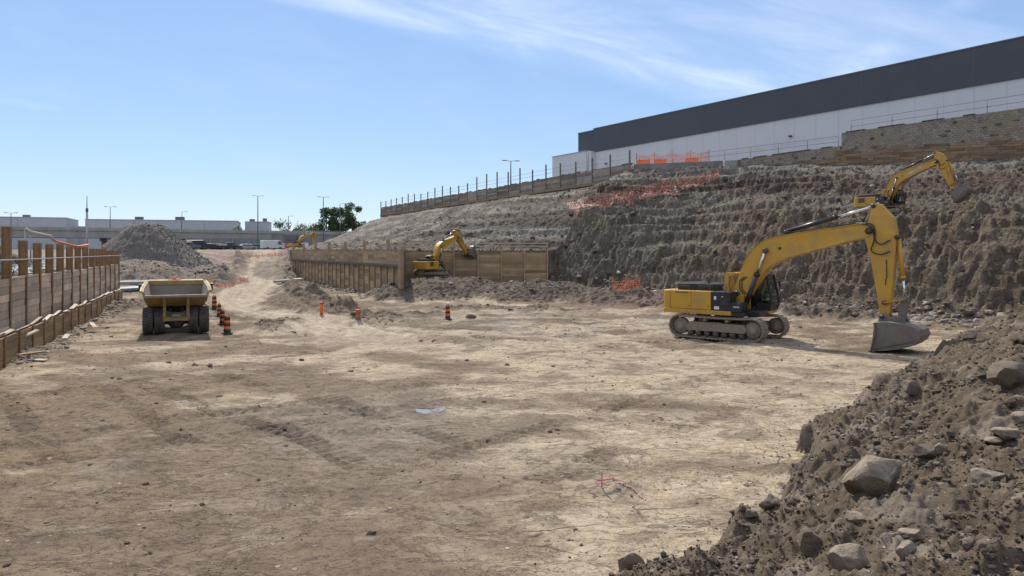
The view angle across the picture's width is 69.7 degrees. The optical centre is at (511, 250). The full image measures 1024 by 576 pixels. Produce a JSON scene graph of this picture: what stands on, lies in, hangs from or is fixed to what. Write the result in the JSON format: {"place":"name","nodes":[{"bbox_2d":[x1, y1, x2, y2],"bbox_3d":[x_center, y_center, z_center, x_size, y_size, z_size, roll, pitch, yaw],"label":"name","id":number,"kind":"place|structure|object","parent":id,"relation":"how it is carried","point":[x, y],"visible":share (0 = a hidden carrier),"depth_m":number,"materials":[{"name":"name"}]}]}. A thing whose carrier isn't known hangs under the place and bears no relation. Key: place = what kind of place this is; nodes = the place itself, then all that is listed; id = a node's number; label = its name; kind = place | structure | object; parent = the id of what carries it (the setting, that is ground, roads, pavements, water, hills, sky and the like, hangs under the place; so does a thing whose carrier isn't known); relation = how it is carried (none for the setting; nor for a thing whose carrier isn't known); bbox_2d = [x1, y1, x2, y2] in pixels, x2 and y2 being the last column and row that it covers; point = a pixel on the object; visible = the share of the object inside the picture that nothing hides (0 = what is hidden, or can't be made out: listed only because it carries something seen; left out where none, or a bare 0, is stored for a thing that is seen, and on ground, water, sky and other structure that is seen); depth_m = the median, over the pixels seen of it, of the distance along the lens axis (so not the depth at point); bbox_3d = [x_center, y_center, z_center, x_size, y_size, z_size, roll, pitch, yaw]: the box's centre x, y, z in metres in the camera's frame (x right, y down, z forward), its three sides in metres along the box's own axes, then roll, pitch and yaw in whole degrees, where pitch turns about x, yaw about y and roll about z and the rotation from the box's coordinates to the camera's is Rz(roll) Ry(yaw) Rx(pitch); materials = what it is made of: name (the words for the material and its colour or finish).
{"place":"outdoors","nodes":[
{"label":"outdoors","id":0,"kind":"place"},
{"bbox_2d":[0,245,88,326],"bbox_3d":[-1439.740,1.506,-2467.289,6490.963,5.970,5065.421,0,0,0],"label":"terrace","id":1,"kind":"structure","parent":0,"point":[15,256],"depth_m":41.74,"materials":[{"name":"soil"}]},
{"bbox_2d":[12,264,31,272],"bbox_3d":[-24.505,0.914,36.299,1.400,0.590,2.000,0,0,-22],"label":"tarp","id":2,"kind":"object","parent":1,"relation":"on","point":[15,267],"visible":0.24,"depth_m":35.91,"materials":[{"name":"white plastic"}]},
{"bbox_2d":[28,261,55,269],"bbox_3d":[-26.584,0.873,41.499,1.540,0.589,2.200,0,0,-22],"label":"tarp","id":3,"kind":"object","parent":1,"relation":"on","point":[43,266],"visible":0.2,"depth_m":41.08,"materials":[{"name":"white plastic"}]},
{"bbox_2d":[24,227,88,260],"bbox_3d":[-29.514,-0.032,48.387,1.024,2.916,5.209,0,0,12],"label":"bent handrail","id":4,"kind":"object","parent":1,"relation":"on","point":[41,234],"visible":0.68,"depth_m":46.54,"materials":[{"name":"metal"}]},
{"bbox_2d":[273,279,289,282],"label":"concrete slab","id":5,"kind":"structure","parent":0,"point":[283,280],"depth_m":94.51,"materials":[{"name":"beige concrete"}]},
{"bbox_2d":[0,249,978,575],"bbox_3d":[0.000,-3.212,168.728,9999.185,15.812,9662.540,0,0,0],"label":"pit floor","id":6,"kind":"structure","parent":0,"point":[470,505],"depth_m":18.40,"materials":[{"name":"soil"}]},
{"bbox_2d":[26,329,39,336],"bbox_3d":[-20.776,3.739,30.703,0.250,0.061,2.000,5,22,25],"label":"plank","id":7,"kind":"object","parent":6,"relation":"on","point":[32,332],"visible":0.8,"depth_m":31.29,"materials":[{"name":"beige wood"}]},
{"bbox_2d":[0,215,78,249],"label":"industrial building","id":8,"kind":"structure","parent":6,"relation":"on","point":[45,221],"depth_m":301.83,"materials":[{"name":"grey concrete"}]},
{"bbox_2d":[0,226,122,369],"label":"retaining wall","id":9,"kind":"structure","parent":6,"relation":"on","point":[49,303],"depth_m":36.94,"materials":[{"name":"wood"}]},
{"bbox_2d":[11,300,135,363],"bbox_3d":[-25.401,4.116,46.058,2.320,0.807,37.292,0,0,-22],"label":"wall foot rubble","id":10,"kind":"object","parent":6,"relation":"on","point":[59,340],"depth_m":36.95,"materials":[{"name":"stone"}]},
{"bbox_2d":[17,350,44,355],"bbox_3d":[-19.707,4.165,29.635,1.500,0.060,0.250,-6,7,-23],"label":"plank","id":11,"kind":"object","parent":10,"relation":"on","point":[35,352],"visible":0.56,"depth_m":29.69,"materials":[{"name":"wood"}]},
{"bbox_2d":[31,358,48,361],"bbox_3d":[-19.023,4.362,29.417,1.000,0.060,0.250,-1,4,17],"label":"plank","id":12,"kind":"object","parent":10,"relation":"on","point":[41,360],"visible":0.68,"depth_m":29.28,"materials":[{"name":"beige wood"}]},
{"bbox_2d":[78,238,84,249],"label":"industrial building","id":13,"kind":"structure","parent":6,"relation":"on","point":[81,241],"depth_m":333.75,"materials":[{"name":"metal"}]},
{"bbox_2d":[86,206,87,246],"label":"antenna mast","id":14,"kind":"object","parent":6,"relation":"on","point":[86,226],"visible":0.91,"depth_m":149.84,"materials":[{"name":"metal"}]},
{"bbox_2d":[120,286,137,290],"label":"pipe","id":15,"kind":"object","parent":6,"relation":"on","point":[130,288],"visible":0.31,"depth_m":73.22,"materials":[{"name":"silver metal"}]},
{"bbox_2d":[120,280,148,284],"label":"concrete slab","id":16,"kind":"structure","parent":6,"relation":"on","point":[129,282],"depth_m":78.64,"materials":[{"name":"grey concrete"}]},
{"bbox_2d":[81,223,212,268],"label":"gravel pile","id":17,"kind":"object","parent":6,"relation":"on","point":[153,242],"visible":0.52,"depth_m":96.11,"materials":[{"name":"grey gravel"}]},
{"bbox_2d":[85,217,240,249],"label":"industrial building","id":18,"kind":"structure","parent":6,"relation":"on","point":[179,222],"depth_m":309.46,"materials":[{"name":"grey concrete"}]},
{"bbox_2d":[0,225,349,244],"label":"overpass","id":19,"kind":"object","parent":6,"relation":"on","point":[103,235],"visible":0.42,"depth_m":220.29,"materials":[{"name":"concrete"}]},
{"bbox_2d":[138,277,212,334],"bbox_3d":[-18.790,2.951,41.143,4.000,2.894,6.750,0,0,-24],"label":"dump truck","id":20,"kind":"object","parent":6,"relation":"on","point":[174,302],"visible":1,"depth_m":39.09,"materials":[{"name":"metal"}]},
{"bbox_2d":[185,242,200,249],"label":"pickup truck","id":21,"kind":"object","parent":6,"relation":"on","point":[192,245],"visible":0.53,"depth_m":159.96,"materials":[{"name":"grey paint"}]},
{"bbox_2d":[183,240,208,249],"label":"parked van","id":22,"kind":"object","parent":6,"relation":"on","point":[204,244],"visible":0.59,"depth_m":161.90,"materials":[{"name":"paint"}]},
{"bbox_2d":[205,244,221,249],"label":"parked car","id":23,"kind":"object","parent":6,"relation":"on","point":[212,246],"visible":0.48,"depth_m":165.54,"materials":[{"name":"paint"}]},
{"bbox_2d":[210,295,216,308],"bbox_3d":[-20.938,3.580,51.700,0.560,1.012,0.560,0,0,34],"label":"traffic drum","id":24,"kind":"object","parent":6,"relation":"on","point":[214,302],"visible":0.98,"depth_m":51.58,"materials":[{"name":"orange plastic"}]},
{"bbox_2d":[215,303,220,316],"bbox_3d":[-19.213,3.862,48.234,0.501,0.906,0.501,0,0,2],"label":"traffic drum","id":25,"kind":"object","parent":6,"relation":"on","point":[218,309],"visible":0.73,"depth_m":48.11,"materials":[{"name":"orange plastic"}]},
{"bbox_2d":[218,309,224,324],"bbox_3d":[-17.401,3.953,44.146,0.531,0.959,0.530,0,0,15],"label":"traffic drum","id":26,"kind":"object","parent":6,"relation":"on","point":[222,316],"visible":0.89,"depth_m":44.02,"materials":[{"name":"orange plastic"}]},
{"bbox_2d":[221,314,232,334],"bbox_3d":[-15.246,3.909,39.345,0.590,1.064,0.590,0,0,-24],"label":"traffic drum","id":27,"kind":"object","parent":6,"relation":"on","point":[227,328],"visible":1,"depth_m":39.21,"materials":[{"name":"orange plastic"}]},
{"bbox_2d":[207,277,247,287],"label":"safety fence","id":28,"kind":"object","parent":6,"relation":"on","point":[232,284],"visible":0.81,"depth_m":82.78,"materials":[{"name":"plastic"}]},
{"bbox_2d":[217,242,241,249],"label":"pickup truck","id":29,"kind":"object","parent":6,"relation":"on","point":[233,245],"visible":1,"depth_m":167.48,"materials":[{"name":"paint"}]},
{"bbox_2d":[121,256,359,300],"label":"crushed rock","id":30,"kind":"object","parent":6,"relation":"on","point":[198,271],"visible":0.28,"depth_m":85.25,"materials":[{"name":"grey stone"}]},
{"bbox_2d":[238,244,256,249],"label":"parked car","id":31,"kind":"object","parent":6,"relation":"on","point":[247,246],"visible":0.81,"depth_m":173.37,"materials":[{"name":"silver metal"}]},
{"bbox_2d":[247,244,262,249],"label":"parked car","id":32,"kind":"object","parent":6,"relation":"on","point":[257,246],"visible":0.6,"depth_m":175.44,"materials":[{"name":"grey paint"}]},
{"bbox_2d":[252,195,263,249],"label":"street lamp","id":33,"kind":"object","parent":6,"relation":"on","point":[257,217],"visible":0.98,"depth_m":224.86,"materials":[{"name":"metal"}]},
{"bbox_2d":[245,218,271,230],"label":"industrial building","id":34,"kind":"structure","parent":6,"relation":"on","point":[264,225],"depth_m":331.33,"materials":[{"name":"metal"}]},
{"bbox_2d":[181,233,338,249],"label":"abutment wall","id":35,"kind":"structure","parent":6,"relation":"on","point":[285,238],"depth_m":247.73,"materials":[{"name":"grey concrete"}]},
{"bbox_2d":[235,249,287,256],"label":"safety fence","id":36,"kind":"object","parent":6,"relation":"on","point":[275,253],"visible":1,"depth_m":121.96,"materials":[{"name":"plastic"}]},
{"bbox_2d":[260,240,284,249],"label":"parked van","id":37,"kind":"object","parent":6,"relation":"on","point":[268,244],"visible":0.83,"depth_m":162.97,"materials":[{"name":"white paint"}]},
{"bbox_2d":[272,218,290,230],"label":"tree","id":38,"kind":"object","parent":6,"relation":"on","point":[279,224],"visible":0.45,"depth_m":317.37,"materials":[{"name":"green plant"}]},
{"bbox_2d":[291,221,314,230],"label":"tree","id":39,"kind":"object","parent":6,"relation":"on","point":[301,227],"visible":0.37,"depth_m":328.78,"materials":[{"name":"green plant"}]},
{"bbox_2d":[307,223,324,231],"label":"bush","id":40,"kind":"object","parent":6,"relation":"on","point":[314,226],"visible":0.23,"depth_m":298.87,"materials":[{"name":"green plant"}]},
{"bbox_2d":[320,302,322,314],"bbox_3d":[-12.875,3.884,49.680,0.260,0.860,0.260,0,0,0],"label":"marker post","id":41,"kind":"object","parent":6,"relation":"on","point":[321,308],"visible":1,"depth_m":49.58,"materials":[{"name":"orange plastic"}]},
{"bbox_2d":[316,207,338,231],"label":"tree","id":42,"kind":"object","parent":6,"relation":"on","point":[331,227],"visible":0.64,"depth_m":284.50,"materials":[{"name":"green plant"}]},
{"bbox_2d":[328,207,344,231],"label":"tree","id":43,"kind":"object","parent":6,"relation":"on","point":[339,211],"visible":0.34,"depth_m":290.39,"materials":[{"name":"green plant"}]},
{"bbox_2d":[284,265,396,294],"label":"pile wall rubble","id":44,"kind":"object","parent":6,"relation":"on","point":[332,286],"visible":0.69,"depth_m":84.52,"materials":[{"name":"stone"}]},
{"bbox_2d":[291,239,403,292],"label":"pile wall","id":45,"kind":"structure","parent":6,"relation":"on","point":[324,266],"depth_m":82.44,"materials":[{"name":"wood"}]},
{"bbox_2d":[339,202,365,230],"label":"tree","id":46,"kind":"object","parent":6,"relation":"on","point":[348,221],"visible":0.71,"depth_m":284.38,"materials":[{"name":"green plant"}]},
{"bbox_2d":[355,309,360,318],"bbox_3d":[-9.275,3.805,44.342,0.400,0.600,0.390,0,0,0],"label":"pipe stub","id":47,"kind":"object","parent":6,"relation":"on","point":[358,315],"visible":1,"depth_m":44.22,"materials":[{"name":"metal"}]},
{"bbox_2d":[366,530,375,534],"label":"boulder","id":48,"kind":"object","parent":6,"relation":"on","point":[370,532],"visible":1,"depth_m":11.41,"materials":[{"name":"stone"}]},
{"bbox_2d":[397,249,400,288],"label":"pile wall","id":49,"kind":"structure","parent":6,"relation":"on","point":[399,268],"depth_m":65.66,"materials":[{"name":"wood"}]},
{"bbox_2d":[415,408,444,413],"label":"puddle","id":50,"kind":"object","parent":6,"relation":"on","point":[424,411],"visible":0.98,"depth_m":20.30,"materials":[{"name":"grey liquid"}]},
{"bbox_2d":[412,230,475,277],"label":"excavator","id":51,"kind":"object","parent":6,"relation":"on","point":[433,265],"visible":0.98,"depth_m":72.97,"materials":[{"name":"metal"}]},
{"bbox_2d":[444,304,451,319],"bbox_3d":[-4.171,3.949,47.668,0.560,1.012,0.560,0,0,-29],"label":"traffic drum","id":52,"kind":"object","parent":6,"relation":"on","point":[447,313],"visible":1,"depth_m":47.54,"materials":[{"name":"orange plastic"}]},
{"bbox_2d":[466,314,475,317],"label":"boulder","id":53,"kind":"object","parent":6,"relation":"on","point":[470,316],"visible":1,"depth_m":48.04,"materials":[{"name":"stone"}]},
{"bbox_2d":[405,242,547,283],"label":"pile wall","id":54,"kind":"structure","parent":6,"relation":"on","point":[507,267],"depth_m":79.38,"materials":[{"name":"wood"}]},
{"bbox_2d":[0,277,975,575],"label":"floor gravel","id":55,"kind":"structure","parent":6,"relation":"on","point":[446,407],"depth_m":21.60,"materials":[{"name":"stone"}]},
{"bbox_2d":[597,472,613,487],"bbox_3d":[1.702,4.172,13.329,0.325,0.341,0.029,0,0,-9],"label":"survey stake","id":56,"kind":"object","parent":6,"relation":"on","point":[601,480],"visible":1,"depth_m":13.31,"materials":[{"name":"pink paint"}]},
{"bbox_2d":[596,481,644,498],"bbox_3d":[2.002,4.292,13.299,0.992,0.193,0.221,0,0,33],"label":"paint mark","id":57,"kind":"object","parent":6,"relation":"on","point":[622,482],"visible":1,"depth_m":13.31,"materials":[{"name":"pink paint"}]},
{"bbox_2d":[612,275,640,290],"bbox_3d":[9.395,2.782,60.457,2.391,1.540,0.092,0,0,7],"label":"safety fence","id":58,"kind":"object","parent":6,"relation":"on","point":[626,285],"visible":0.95,"depth_m":60.43,"materials":[{"name":"plastic"}]},
{"bbox_2d":[550,270,1023,329],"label":"foot rubble","id":59,"kind":"object","parent":6,"relation":"on","point":[932,315],"visible":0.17,"depth_m":47.66,"materials":[{"name":"stone"}]},
{"bbox_2d":[664,203,930,351],"bbox_3d":[13.212,1.145,35.377,12.021,6.533,3.380,0,0,41],"label":"excavator","id":60,"kind":"object","parent":6,"relation":"on","point":[738,308],"visible":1,"depth_m":35.11,"materials":[{"name":"metal"}]},
{"bbox_2d":[0,0,1023,230],"label":"sky","id":61,"kind":"structure","parent":0,"point":[148,109],"materials":[{"name":"blue"}]},
{"bbox_2d":[282,158,1023,318],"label":"hillside","id":62,"kind":"structure","parent":0,"point":[917,232],"depth_m":71.15,"materials":[{"name":"soil"}]},
{"bbox_2d":[287,231,315,247],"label":"excavator","id":63,"kind":"object","parent":62,"relation":"on","point":[300,239],"visible":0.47,"depth_m":160.66,"materials":[{"name":"metal"}]},
{"bbox_2d":[317,196,323,241],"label":"street lamp","id":64,"kind":"object","parent":62,"relation":"on","point":[323,217],"visible":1,"depth_m":214.88,"materials":[{"name":"metal"}]},
{"bbox_2d":[567,168,720,214],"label":"safety netting","id":65,"kind":"object","parent":62,"relation":"on","point":[656,192],"visible":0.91,"depth_m":85.78,"materials":[{"name":"orange plastic"}]},
{"bbox_2d":[290,157,1023,318],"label":"slope clods","id":66,"kind":"object","parent":62,"relation":"on","point":[895,309],"visible":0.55,"depth_m":73.56,"materials":[{"name":"soil"}]},
{"bbox_2d":[291,158,1023,314],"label":"slope rubble","id":67,"kind":"object","parent":62,"relation":"on","point":[662,246],"visible":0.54,"depth_m":73.93,"materials":[{"name":"stone"}]},
{"bbox_2d":[634,160,738,168],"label":"concrete curb","id":68,"kind":"structure","parent":62,"relation":"on","point":[731,163],"depth_m":91.84,"materials":[{"name":"grey concrete"}]},
{"bbox_2d":[636,151,708,163],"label":"safety fence","id":69,"kind":"object","parent":68,"relation":"on","point":[664,161],"visible":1,"depth_m":92.45,"materials":[{"name":"plastic"}]},
{"bbox_2d":[854,152,973,215],"bbox_3d":[31.937,-5.271,58.612,2.555,4.843,8.575,0,0,-44],"label":"excavator","id":70,"kind":"object","parent":62,"relation":"on","point":[889,201],"visible":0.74,"depth_m":58.54,"materials":[{"name":"metal"}]},
{"bbox_2d":[835,108,1023,165],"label":"stone wall","id":71,"kind":"structure","parent":62,"relation":"on","point":[996,135],"depth_m":69.70,"materials":[{"name":"stone"}]},
{"bbox_2d":[851,94,1023,126],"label":"guard railing","id":72,"kind":"object","parent":71,"relation":"on","point":[942,113],"visible":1,"depth_m":70.05,"materials":[{"name":"metal"}]},
{"bbox_2d":[614,311,1023,575],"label":"dirt bank","id":73,"kind":"structure","parent":0,"point":[973,421],"depth_m":10.24,"materials":[{"name":"soil"}]},
{"bbox_2d":[618,552,644,571],"bbox_3d":[1.628,4.327,10.143,0.390,0.366,0.299,0,0,-38],"label":"boulder","id":74,"kind":"object","parent":73,"relation":"on","point":[628,561],"visible":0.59,"depth_m":10.03,"materials":[{"name":"stone"}]},
{"bbox_2d":[745,508,758,517],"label":"boulder","id":75,"kind":"object","parent":73,"relation":"on","point":[750,513],"visible":1,"depth_m":10.63,"materials":[{"name":"stone"}]},
{"bbox_2d":[759,493,779,509],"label":"boulder","id":76,"kind":"object","parent":73,"relation":"on","point":[768,501],"visible":1,"depth_m":10.91,"materials":[{"name":"stone"}]},
{"bbox_2d":[797,526,821,557],"bbox_3d":[3.363,3.264,8.232,0.299,0.352,0.329,0,0,39],"label":"boulder","id":77,"kind":"object","parent":73,"relation":"on","point":[809,540],"visible":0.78,"depth_m":8.14,"materials":[{"name":"stone"}]},
{"bbox_2d":[609,314,1023,575],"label":"soil clods","id":78,"kind":"object","parent":73,"relation":"on","point":[991,549],"visible":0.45,"depth_m":9.44,"materials":[{"name":"brown soil"}]},
{"bbox_2d":[616,320,1023,575],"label":"loose stones","id":79,"kind":"object","parent":73,"relation":"on","point":[902,573],"visible":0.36,"depth_m":9.74,"materials":[{"name":"grey stone"}]},
{"bbox_2d":[826,543,868,571],"bbox_3d":[2.990,2.734,6.520,0.338,0.244,0.278,-6,-5,-11],"label":"boulder","id":80,"kind":"object","parent":73,"relation":"on","point":[849,557],"visible":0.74,"depth_m":6.47,"materials":[{"name":"stone"}]},
{"bbox_2d":[846,511,869,523],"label":"boulder","id":81,"kind":"object","parent":73,"relation":"on","point":[856,517],"visible":0.83,"depth_m":8.44,"materials":[{"name":"stone"}]},
{"bbox_2d":[841,455,901,497],"bbox_3d":[4.930,3.099,10.031,0.867,0.611,0.668,-3,8,-14],"label":"boulder","id":82,"kind":"object","parent":73,"relation":"on","point":[874,476],"visible":0.87,"depth_m":9.83,"materials":[{"name":"stone"}]},
{"bbox_2d":[895,540,916,559],"bbox_3d":[3.477,2.633,6.477,0.170,0.166,0.144,4,7,-17],"label":"boulder","id":83,"kind":"object","parent":73,"relation":"on","point":[904,549],"visible":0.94,"depth_m":6.44,"materials":[{"name":"stone"}]},
{"bbox_2d":[900,380,920,395],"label":"boulder","id":84,"kind":"object","parent":73,"relation":"on","point":[911,387],"visible":0.99,"depth_m":16.88,"materials":[{"name":"stone"}]},
{"bbox_2d":[897,528,924,541],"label":"boulder","id":85,"kind":"object","parent":73,"relation":"on","point":[916,535],"visible":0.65,"depth_m":7.08,"materials":[{"name":"stone"}]},
{"bbox_2d":[910,443,935,458],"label":"boulder","id":86,"kind":"object","parent":73,"relation":"on","point":[925,450],"visible":1,"depth_m":11.01,"materials":[{"name":"stone"}]},
{"bbox_2d":[934,442,946,456],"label":"boulder","id":87,"kind":"object","parent":73,"relation":"on","point":[941,448],"visible":0.47,"depth_m":11.41,"materials":[{"name":"stone"}]},
{"bbox_2d":[962,537,974,550],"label":"boulder","id":88,"kind":"object","parent":73,"relation":"on","point":[968,543],"visible":0.82,"depth_m":6.85,"materials":[{"name":"stone"}]},
{"bbox_2d":[962,330,977,340],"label":"boulder","id":89,"kind":"object","parent":73,"relation":"on","point":[969,334],"visible":0.95,"depth_m":30.61,"materials":[{"name":"stone"}]},
{"bbox_2d":[974,538,987,550],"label":"boulder","id":90,"kind":"object","parent":73,"relation":"on","point":[981,543],"visible":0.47,"depth_m":5.97,"materials":[{"name":"stone"}]},
{"bbox_2d":[970,468,1006,482],"bbox_3d":[5.937,2.807,9.149,0.439,0.201,0.244,-8,-1,17],"label":"boulder","id":91,"kind":"object","parent":73,"relation":"on","point":[978,475],"visible":0.82,"depth_m":9.13,"materials":[{"name":"stone"}]},
{"bbox_2d":[984,436,1002,443],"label":"boulder","id":92,"kind":"object","parent":73,"relation":"on","point":[992,440],"visible":0.98,"depth_m":10.82,"materials":[{"name":"stone"}]},
{"bbox_2d":[986,360,1023,388],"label":"boulder","id":93,"kind":"object","parent":73,"relation":"on","point":[1008,374],"visible":0.91,"depth_m":13.97,"materials":[{"name":"stone"}]},
{"bbox_2d":[990,427,1019,440],"bbox_3d":[7.335,2.716,10.933,0.389,0.174,0.363,0,0,25],"label":"boulder","id":94,"kind":"object","parent":73,"relation":"on","point":[1006,434],"visible":1,"depth_m":10.82,"materials":[{"name":"stone"}]},
{"bbox_2d":[1011,411,1023,424],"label":"boulder","id":95,"kind":"object","parent":73,"relation":"on","point":[1017,417],"visible":0.9,"depth_m":11.68,"materials":[{"name":"stone"}]},
{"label":"upper ground","id":96,"kind":"structure","parent":0,"visible":0},
{"bbox_2d":[380,150,632,217],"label":"crest wall","id":97,"kind":"structure","parent":96,"relation":"on","point":[579,179],"depth_m":121.70,"materials":[{"name":"grey concrete"}]},
{"bbox_2d":[502,160,518,183],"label":"street lamp","id":98,"kind":"object","parent":96,"relation":"on","point":[510,168],"visible":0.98,"depth_m":139.90,"materials":[{"name":"metal"}]},
{"bbox_2d":[637,159,649,163],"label":"plastic barrier","id":99,"kind":"object","parent":96,"relation":"on","point":[641,162],"visible":0.76,"depth_m":94.23,"materials":[{"name":"orange plastic"}]},
{"bbox_2d":[685,157,697,161],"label":"plastic barrier","id":100,"kind":"object","parent":96,"relation":"on","point":[686,159],"visible":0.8,"depth_m":92.24,"materials":[{"name":"orange plastic"}]},
{"bbox_2d":[552,36,1023,176],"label":"warehouse","id":101,"kind":"structure","parent":96,"relation":"on","point":[829,107],"depth_m":89.53,"materials":[{"name":"metal"}]},
{"bbox_2d":[739,146,841,165],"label":"stone wall","id":102,"kind":"structure","parent":96,"relation":"on","point":[825,156],"depth_m":82.50,"materials":[{"name":"stone"}]},
{"bbox_2d":[700,136,838,160],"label":"guard railing","id":103,"kind":"object","parent":102,"relation":"on","point":[773,149],"visible":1,"depth_m":84.08,"materials":[{"name":"metal"}]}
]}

